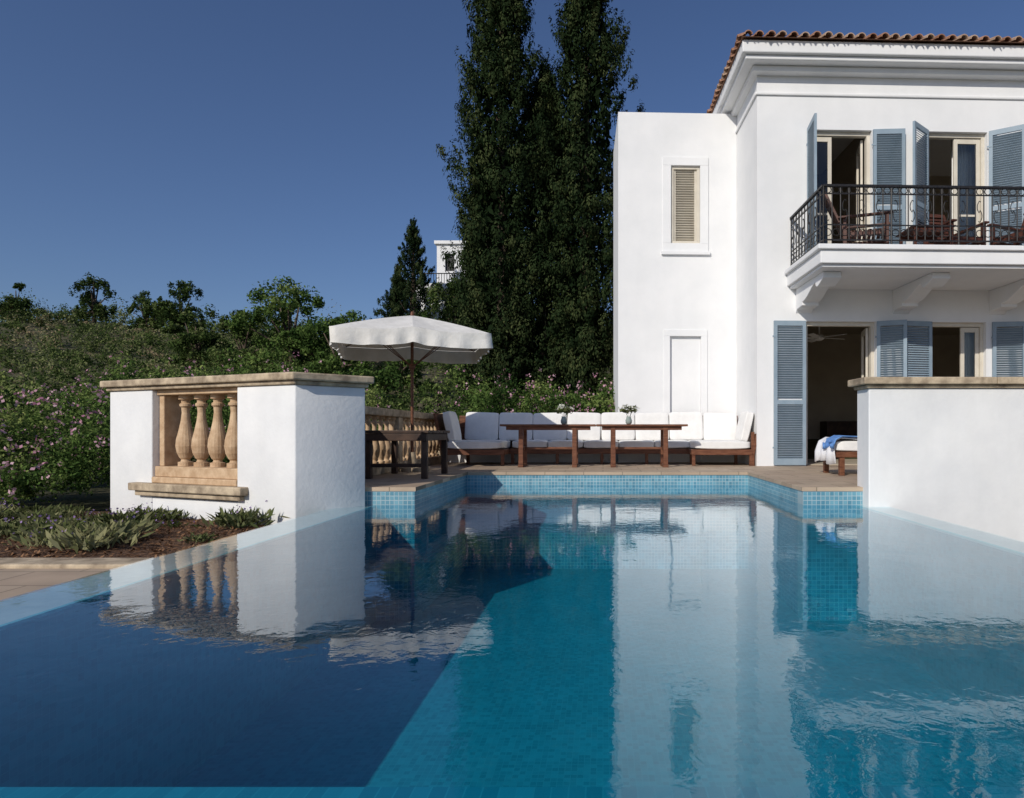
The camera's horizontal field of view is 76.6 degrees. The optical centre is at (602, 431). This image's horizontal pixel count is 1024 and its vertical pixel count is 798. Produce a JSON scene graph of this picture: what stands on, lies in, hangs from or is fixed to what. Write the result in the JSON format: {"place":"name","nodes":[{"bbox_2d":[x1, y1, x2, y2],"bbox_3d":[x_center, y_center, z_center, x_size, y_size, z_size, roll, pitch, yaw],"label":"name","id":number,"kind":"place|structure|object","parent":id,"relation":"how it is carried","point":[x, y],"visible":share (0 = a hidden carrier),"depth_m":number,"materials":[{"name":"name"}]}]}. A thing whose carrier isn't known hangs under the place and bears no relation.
{"place":"outdoors","nodes":[
{"label":"outdoors","id":0,"kind":"place"},
{"bbox_2d":[0,569,114,601],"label":"paved path","id":1,"kind":"structure","parent":0,"point":[14,583],"depth_m":4.19,"materials":[{"name":"beige stone"}]},
{"bbox_2d":[0,511,267,557],"bbox_3d":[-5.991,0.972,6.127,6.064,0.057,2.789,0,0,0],"label":"bark mulch","id":2,"kind":"object","parent":0,"point":[129,551],"visible":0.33,"depth_m":5.47,"materials":[{"name":"brown wood"}]},
{"bbox_2d":[0,497,266,536],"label":"groundcover blossoms","id":3,"kind":"object","parent":2,"relation":"on","point":[48,518],"visible":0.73,"depth_m":6.23,"materials":[{"name":"purple plant"}]},
{"bbox_2d":[0,500,288,553],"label":"groundcover plants","id":4,"kind":"object","parent":2,"relation":"on","point":[92,531],"visible":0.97,"depth_m":5.99,"materials":[{"name":"green plant"}]},
{"bbox_2d":[110,385,364,524],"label":"piers","id":5,"kind":"structure","parent":2,"relation":"on","point":[300,450],"depth_m":6.87,"materials":[{"name":"paint"}]},
{"bbox_2d":[128,482,247,500],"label":"sill","id":6,"kind":"structure","parent":5,"relation":"attached to","point":[228,493],"depth_m":7.09,"materials":[{"name":"beige stone"}]},
{"bbox_2d":[152,387,237,485],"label":"baluster rails","id":7,"kind":"object","parent":5,"relation":"attached to","point":[168,470],"visible":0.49,"depth_m":7.39,"materials":[{"name":"stone"}]},
{"bbox_2d":[175,393,236,467],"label":"balusters","id":8,"kind":"object","parent":7,"relation":"on","point":[217,443],"visible":0.9,"depth_m":7.34,"materials":[{"name":"stone"}]},
{"bbox_2d":[100,372,373,391],"bbox_3d":[-4.267,-0.553,7.515,3.503,0.124,1.006,0,0,22],"label":"coping","id":9,"kind":"object","parent":5,"relation":"on","point":[260,379],"visible":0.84,"depth_m":6.95,"materials":[{"name":"beige stone"}]},
{"bbox_2d":[0,320,856,510],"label":"ground terrain","id":10,"kind":"structure","parent":0,"point":[98,499],"depth_m":31.00,"materials":[{"name":"green plant"}]},
{"bbox_2d":[0,281,32,319],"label":"olive tree","id":11,"kind":"object","parent":10,"relation":"on","point":[6,303],"visible":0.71,"depth_m":96.43,"materials":[{"name":"green plant"}]},
{"bbox_2d":[0,558,153,568],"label":"stone kerb","id":12,"kind":"structure","parent":10,"relation":"on","point":[61,563],"depth_m":4.53,"materials":[{"name":"beige stone"}]},
{"bbox_2d":[68,272,117,324],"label":"olive tree","id":13,"kind":"object","parent":10,"relation":"on","point":[93,303],"visible":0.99,"depth_m":97.64,"materials":[{"name":"green plant"}]},
{"bbox_2d":[126,290,156,331],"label":"olive tree","id":14,"kind":"object","parent":10,"relation":"on","point":[139,299],"visible":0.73,"depth_m":97.26,"materials":[{"name":"green plant"}]},
{"bbox_2d":[140,296,170,335],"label":"olive tree","id":15,"kind":"object","parent":10,"relation":"on","point":[147,309],"visible":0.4,"depth_m":95.98,"materials":[{"name":"green plant"}]},
{"bbox_2d":[151,280,206,335],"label":"olive tree","id":16,"kind":"object","parent":10,"relation":"on","point":[166,313],"visible":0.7,"depth_m":95.37,"materials":[{"name":"green plant"}]},
{"bbox_2d":[160,303,233,374],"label":"carob tree","id":17,"kind":"object","parent":10,"relation":"on","point":[198,334],"visible":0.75,"depth_m":43.70,"materials":[{"name":"green plant"}]},
{"bbox_2d":[201,310,277,368],"bbox_3d":[-22.637,-5.397,40.264,4.259,4.533,4.720,0,0,-42],"label":"carob tree","id":18,"kind":"object","parent":10,"relation":"on","point":[246,333],"visible":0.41,"depth_m":39.64,"materials":[{"name":"green plant"}]},
{"bbox_2d":[216,275,336,373],"bbox_3d":[-17.258,-5.639,35.788,7.051,6.025,6.115,0,0,0],"label":"carob tree","id":19,"kind":"object","parent":10,"relation":"on","point":[290,340],"visible":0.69,"depth_m":34.82,"materials":[{"name":"green plant"}]},
{"bbox_2d":[0,288,612,429],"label":"hillside scrub","id":20,"kind":"object","parent":10,"relation":"on","point":[54,340],"visible":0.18,"depth_m":57.05,"materials":[{"name":"green plant"}]},
{"bbox_2d":[0,346,614,505],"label":"flowering hedge","id":21,"kind":"object","parent":10,"relation":"on","point":[83,464],"visible":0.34,"depth_m":9.90,"materials":[{"name":"green plant"}]},
{"bbox_2d":[0,351,614,499],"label":"hedge blossoms","id":22,"kind":"object","parent":21,"relation":"attached to","point":[58,421],"visible":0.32,"depth_m":9.60,"materials":[{"name":"pink plant"}]},
{"bbox_2d":[288,309,375,374],"bbox_3d":[-13.700,-4.043,32.931,4.688,4.515,4.578,0,0,0],"label":"carob tree","id":23,"kind":"object","parent":10,"relation":"on","point":[332,362],"visible":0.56,"depth_m":32.34,"materials":[{"name":"green plant"}]},
{"bbox_2d":[369,262,409,319],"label":"cypress tree","id":24,"kind":"object","parent":10,"relation":"on","point":[388,313],"visible":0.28,"depth_m":57.45,"materials":[{"name":"green plant"}]},
{"bbox_2d":[347,314,433,397],"bbox_3d":[-9.720,-3.420,29.890,4.042,4.396,3.978,0,0,0],"label":"carob tree","id":25,"kind":"object","parent":10,"relation":"on","point":[399,370],"visible":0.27,"depth_m":29.42,"materials":[{"name":"green plant"}]},
{"bbox_2d":[380,215,436,318],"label":"cypress tree","id":26,"kind":"object","parent":10,"relation":"on","point":[412,291],"visible":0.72,"depth_m":56.57,"materials":[{"name":"green plant"}]},
{"bbox_2d":[419,274,462,323],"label":"carob tree","id":27,"kind":"object","parent":10,"relation":"on","point":[433,294],"visible":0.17,"depth_m":48.56,"materials":[{"name":"green plant"}]},
{"bbox_2d":[417,240,465,318],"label":"hillside villa","id":28,"kind":"object","parent":10,"relation":"on","point":[442,275],"visible":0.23,"depth_m":62.00,"materials":[{"name":"white paint"}]},
{"bbox_2d":[429,131,529,410],"bbox_3d":[-3.499,-4.429,19.276,3.250,9.537,3.015,0,0,0],"label":"cypress tree","id":29,"kind":"object","parent":10,"relation":"on","point":[456,304],"visible":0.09,"depth_m":18.74,"materials":[{"name":"green plant"}]},
{"bbox_2d":[434,0,553,413],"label":"cypress tree","id":30,"kind":"object","parent":10,"relation":"on","point":[501,74],"visible":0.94,"depth_m":17.44,"materials":[{"name":"green plant"}]},
{"bbox_2d":[0,475,1023,797],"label":"swimming pool","id":31,"kind":"structure","parent":10,"relation":"in","point":[568,665],"depth_m":4.82,"materials":[{"name":"liquid"}]},
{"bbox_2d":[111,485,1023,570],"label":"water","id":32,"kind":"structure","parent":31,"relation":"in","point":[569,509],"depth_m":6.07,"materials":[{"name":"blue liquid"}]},
{"bbox_2d":[490,55,602,399],"bbox_3d":[-1.686,-5.432,18.979,3.528,11.408,3.753,0,0,-22],"label":"cypress tree","id":33,"kind":"object","parent":10,"relation":"on","point":[541,356],"visible":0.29,"depth_m":17.98,"materials":[{"name":"green plant"}]},
{"bbox_2d":[530,0,640,412],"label":"cypress tree","id":34,"kind":"object","parent":10,"relation":"on","point":[587,54],"visible":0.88,"depth_m":17.75,"materials":[{"name":"green plant"}]},
{"bbox_2d":[604,100,645,381],"bbox_3d":[1.131,-5.255,20.496,2.789,10.620,2.631,0,0,0],"label":"cypress tree","id":35,"kind":"object","parent":10,"relation":"on","point":[640,109],"depth_m":20.49,"materials":[{"name":"green plant"}]},
{"bbox_2d":[613,112,736,461],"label":"tower walls","id":36,"kind":"structure","parent":10,"relation":"on","point":[656,293],"depth_m":13.09,"materials":[{"name":"white paint"}]},
{"bbox_2d":[670,337,699,461],"bbox_3d":[1.683,-0.669,13.252,0.638,2.579,0.180,0,0,-2],"label":"blind niche","id":37,"kind":"object","parent":36,"relation":"attached to","point":[684,374],"visible":0.64,"depth_m":13.16,"materials":[{"name":"white paint"}]},
{"bbox_2d":[661,157,709,461],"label":"window surrounds","id":38,"kind":"object","parent":36,"relation":"attached to","point":[670,248],"visible":0.92,"depth_m":13.08,"materials":[{"name":"white paint"}]},
{"bbox_2d":[671,166,699,242],"bbox_3d":[1.686,-4.655,13.177,0.596,1.586,0.090,0,0,-2],"label":"tower window frame","id":39,"kind":"object","parent":36,"relation":"in","point":[677,168],"visible":0.79,"depth_m":13.13,"materials":[{"name":"beige wood"}]},
{"bbox_2d":[674,170,696,240],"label":"tower window louvres","id":40,"kind":"object","parent":39,"relation":"in","point":[685,205],"visible":0.98,"depth_m":13.19,"materials":[{"name":"beige wood"}]},
{"bbox_2d":[737,76,1023,465],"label":"walls","id":41,"kind":"structure","parent":10,"relation":"on","point":[771,166],"depth_m":11.72,"materials":[{"name":"white paint"}]},
{"bbox_2d":[773,320,805,464],"bbox_3d":[3.378,-0.710,11.622,0.615,2.620,0.046,0,0,-2],"label":"shutter","id":42,"kind":"object","parent":41,"relation":"attached to","point":[789,362],"visible":1,"depth_m":11.62,"materials":[{"name":"paint"}]},
{"bbox_2d":[806,113,816,251],"bbox_3d":[3.704,-4.250,11.374,0.046,2.540,0.600,0,0,5],"label":"shutter","id":43,"kind":"object","parent":41,"relation":"attached to","point":[811,144],"visible":0.67,"depth_m":11.29,"materials":[{"name":"paint"}]},
{"bbox_2d":[712,40,1023,133],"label":"cornice","id":44,"kind":"structure","parent":41,"relation":"attached to","point":[754,59],"depth_m":11.46,"materials":[{"name":"white paint"}]},
{"bbox_2d":[707,30,1023,113],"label":"tile roof","id":45,"kind":"structure","parent":44,"relation":"on","point":[886,37],"depth_m":11.30,"materials":[{"name":"tile"}]},
{"bbox_2d":[872,128,904,243],"bbox_3d":[5.199,-4.250,11.667,0.600,2.540,0.046,0,0,3],"label":"shutter","id":46,"kind":"object","parent":41,"relation":"attached to","point":[888,145],"visible":0.63,"depth_m":11.66,"materials":[{"name":"paint"}]},
{"bbox_2d":[875,320,906,376],"bbox_3d":[5.220,-0.710,11.604,0.530,2.620,0.046,0,0,20],"label":"shutter","id":47,"kind":"object","parent":41,"relation":"attached to","point":[885,335],"visible":0.4,"depth_m":11.59,"materials":[{"name":"paint"}]},
{"bbox_2d":[806,132,983,464],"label":"door frames","id":48,"kind":"structure","parent":41,"relation":"attached to","point":[977,141],"depth_m":11.87,"materials":[{"name":"beige wood"}]},
{"bbox_2d":[784,243,1023,290],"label":"balcony slab","id":49,"kind":"structure","parent":41,"relation":"attached to","point":[896,266],"depth_m":10.15,"materials":[{"name":"white paint"}]},
{"bbox_2d":[825,192,892,243],"bbox_3d":[4.324,-3.491,10.884,1.062,1.097,0.710,0,0,20],"label":"wooden armchair","id":50,"kind":"object","parent":49,"relation":"on","point":[836,218],"visible":0.65,"depth_m":10.68,"materials":[{"name":"brown wood"}]},
{"bbox_2d":[897,226,953,244],"bbox_3d":[5.478,-3.184,10.884,0.720,0.485,0.602,0,0,0],"label":"balcony side table","id":51,"kind":"object","parent":49,"relation":"on","point":[921,233],"visible":0.52,"depth_m":10.86,"materials":[{"name":"brown wood"}]},
{"bbox_2d":[918,214,989,244],"bbox_3d":[6.146,-3.491,11.367,0.710,1.097,1.062,0,0,-10],"label":"wooden armchair","id":52,"kind":"object","parent":49,"relation":"on","point":[937,219],"visible":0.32,"depth_m":11.17,"materials":[{"name":"brown wood"}]},
{"bbox_2d":[987,214,1023,245],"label":"wooden armchair","id":53,"kind":"object","parent":49,"relation":"on","point":[1021,233],"visible":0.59,"depth_m":11.06,"materials":[{"name":"brown wood"}]},
{"bbox_2d":[790,184,1023,265],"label":"balcony railing","id":54,"kind":"object","parent":41,"relation":"attached to","point":[898,187],"visible":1,"depth_m":10.14,"materials":[{"name":"black metal"}]},
{"bbox_2d":[796,271,1023,314],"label":"balcony brackets","id":55,"kind":"object","parent":41,"relation":"attached to","point":[907,298],"visible":1,"depth_m":11.20,"materials":[{"name":"white paint"}]},
{"bbox_2d":[902,321,931,376],"bbox_3d":[5.748,-0.710,11.678,0.610,2.620,0.046,0,0,-10],"label":"shutter","id":56,"kind":"object","parent":41,"relation":"attached to","point":[928,362],"visible":0.27,"depth_m":11.67,"materials":[{"name":"paint"}]},
{"bbox_2d":[913,121,928,244],"bbox_3d":[5.740,-4.250,11.549,0.600,2.540,0.046,0,0,-40],"label":"shutter","id":57,"kind":"object","parent":41,"relation":"attached to","point":[920,127],"visible":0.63,"depth_m":11.51,"materials":[{"name":"paint"}]},
{"bbox_2d":[987,124,1023,245],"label":"shutter","id":58,"kind":"object","parent":41,"relation":"attached to","point":[1006,159],"visible":0.65,"depth_m":11.62,"materials":[{"name":"paint"}]},
{"bbox_2d":[991,321,1023,376],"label":"shutter","id":59,"kind":"object","parent":41,"relation":"attached to","point":[999,347],"visible":0.47,"depth_m":11.73,"materials":[{"name":"paint"}]},
{"bbox_2d":[807,138,974,464],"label":"interior walls","id":60,"kind":"structure","parent":10,"relation":"on","point":[833,366],"depth_m":17.25,"materials":[{"name":"beige paint"}]},
{"bbox_2d":[951,140,973,376],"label":"curtains","id":61,"kind":"object","parent":60,"relation":"attached to","point":[965,165],"visible":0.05,"depth_m":12.18,"materials":[{"name":"fabric"}]},
{"bbox_2d":[857,388,1023,540],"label":"wall","id":62,"kind":"structure","parent":10,"relation":"on","point":[954,455],"depth_m":7.03,"materials":[{"name":"paint"}]},
{"bbox_2d":[848,377,1023,389],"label":"coping","id":63,"kind":"object","parent":62,"relation":"on","point":[932,382],"visible":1,"depth_m":6.95,"materials":[{"name":"beige stone"}]},
{"bbox_2d":[0,0,1023,333],"label":"sky","id":64,"kind":"structure","parent":0,"point":[225,147],"materials":[{"name":"blue"}]},
{"bbox_2d":[820,421,856,439],"bbox_3d":[5.468,-0.340,15.460,3.600,1.880,3.450,0,0,-2],"label":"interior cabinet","id":65,"kind":"object","parent":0,"point":[832,428],"visible":0.04,"depth_m":16.67,"materials":[{"name":"brown wood"}]},
{"bbox_2d":[807,327,959,334],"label":"ceiling","id":66,"kind":"structure","parent":0,"point":[859,330],"depth_m":16.59,"materials":[{"name":"white paint"}]},
{"bbox_2d":[807,327,844,341],"bbox_3d":[4.494,-2.265,13.338,1.178,0.730,1.126,0,0,-2],"label":"ceiling fan","id":67,"kind":"object","parent":66,"relation":"hanging from","point":[816,337],"visible":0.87,"depth_m":13.23,"materials":[{"name":"wood"}]},
{"bbox_3d":[5.200,0.893,10.360,17.600,0.454,5.880,0,0,0],"label":"deck foundation wall","id":68,"kind":"object","parent":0,"visible":0},
{"bbox_2d":[448,454,610,461],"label":"terrace wall","id":69,"kind":"structure","parent":68,"relation":"on","point":[537,458],"depth_m":13.08,"materials":[{"name":"paint"}]},
{"bbox_2d":[365,462,862,490],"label":"stone deck","id":70,"kind":"structure","parent":68,"relation":"on","point":[809,478],"depth_m":9.90,"materials":[{"name":"beige stone"}]},
{"bbox_2d":[365,406,442,475],"bbox_3d":[-3.350,0.119,10.300,0.320,0.999,5.900,0,0,0],"label":"stone balustrade","id":71,"kind":"object","parent":70,"relation":"on","point":[394,419],"visible":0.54,"depth_m":10.20,"materials":[{"name":"stone"}]},
{"bbox_2d":[365,430,449,478],"bbox_3d":[-2.740,0.298,8.990,0.900,0.640,1.180,0,0,0],"label":"wooden bench table","id":72,"kind":"object","parent":70,"relation":"on","point":[394,437],"visible":0.94,"depth_m":8.43,"materials":[{"name":"brown wood"}]},
{"bbox_2d":[329,311,492,471],"bbox_3d":[-3.029,-0.650,10.160,2.259,2.540,2.259,0,0,-17],"label":"patio umbrella","id":73,"kind":"object","parent":70,"relation":"on","point":[412,337],"visible":0.99,"depth_m":9.51,"materials":[{"name":"fabric"}]},
{"bbox_2d":[500,424,595,466],"bbox_3d":[-0.965,0.242,11.497,1.670,0.755,0.694,0,0,0],"label":"wooden table","id":74,"kind":"object","parent":70,"relation":"on","point":[522,429],"visible":1,"depth_m":11.21,"materials":[{"name":"brown wood"}]},
{"bbox_2d":[552,404,573,423],"bbox_3d":[-0.694,-0.328,11.463,0.387,0.381,0.359,0,0,-31],"label":"flower vase","id":75,"kind":"object","parent":74,"relation":"on","point":[566,409],"visible":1,"depth_m":11.41,"materials":[{"name":"clear glass"}]},
{"bbox_2d":[433,411,755,465],"bbox_3d":[-0.090,0.110,12.320,6.031,1.019,1.280,0,0,0],"label":"outdoor corner sofa","id":76,"kind":"object","parent":70,"relation":"on","point":[477,433],"visible":0.91,"depth_m":12.72,"materials":[{"name":"white fabric"}]},
{"bbox_2d":[596,424,687,466],"bbox_3d":[0.680,0.242,11.497,1.600,0.755,0.694,0,0,0],"label":"wooden table","id":77,"kind":"object","parent":70,"relation":"on","point":[663,428],"visible":1,"depth_m":11.20,"materials":[{"name":"brown wood"}]},
{"bbox_2d":[617,404,639,423],"bbox_3d":[0.450,-0.318,11.458,0.388,0.362,0.351,0,0,24],"label":"flower vase","id":78,"kind":"object","parent":77,"relation":"on","point":[631,409],"visible":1,"depth_m":11.41,"materials":[{"name":"clear glass"}]},
{"bbox_2d":[815,435,856,475],"bbox_3d":[4.101,0.328,9.385,1.798,0.580,0.751,0,0,0],"label":"sun lounger","id":79,"kind":"object","parent":70,"relation":"on","point":[828,450],"visible":0.38,"depth_m":9.11,"materials":[{"name":"white fabric"}]}
]}

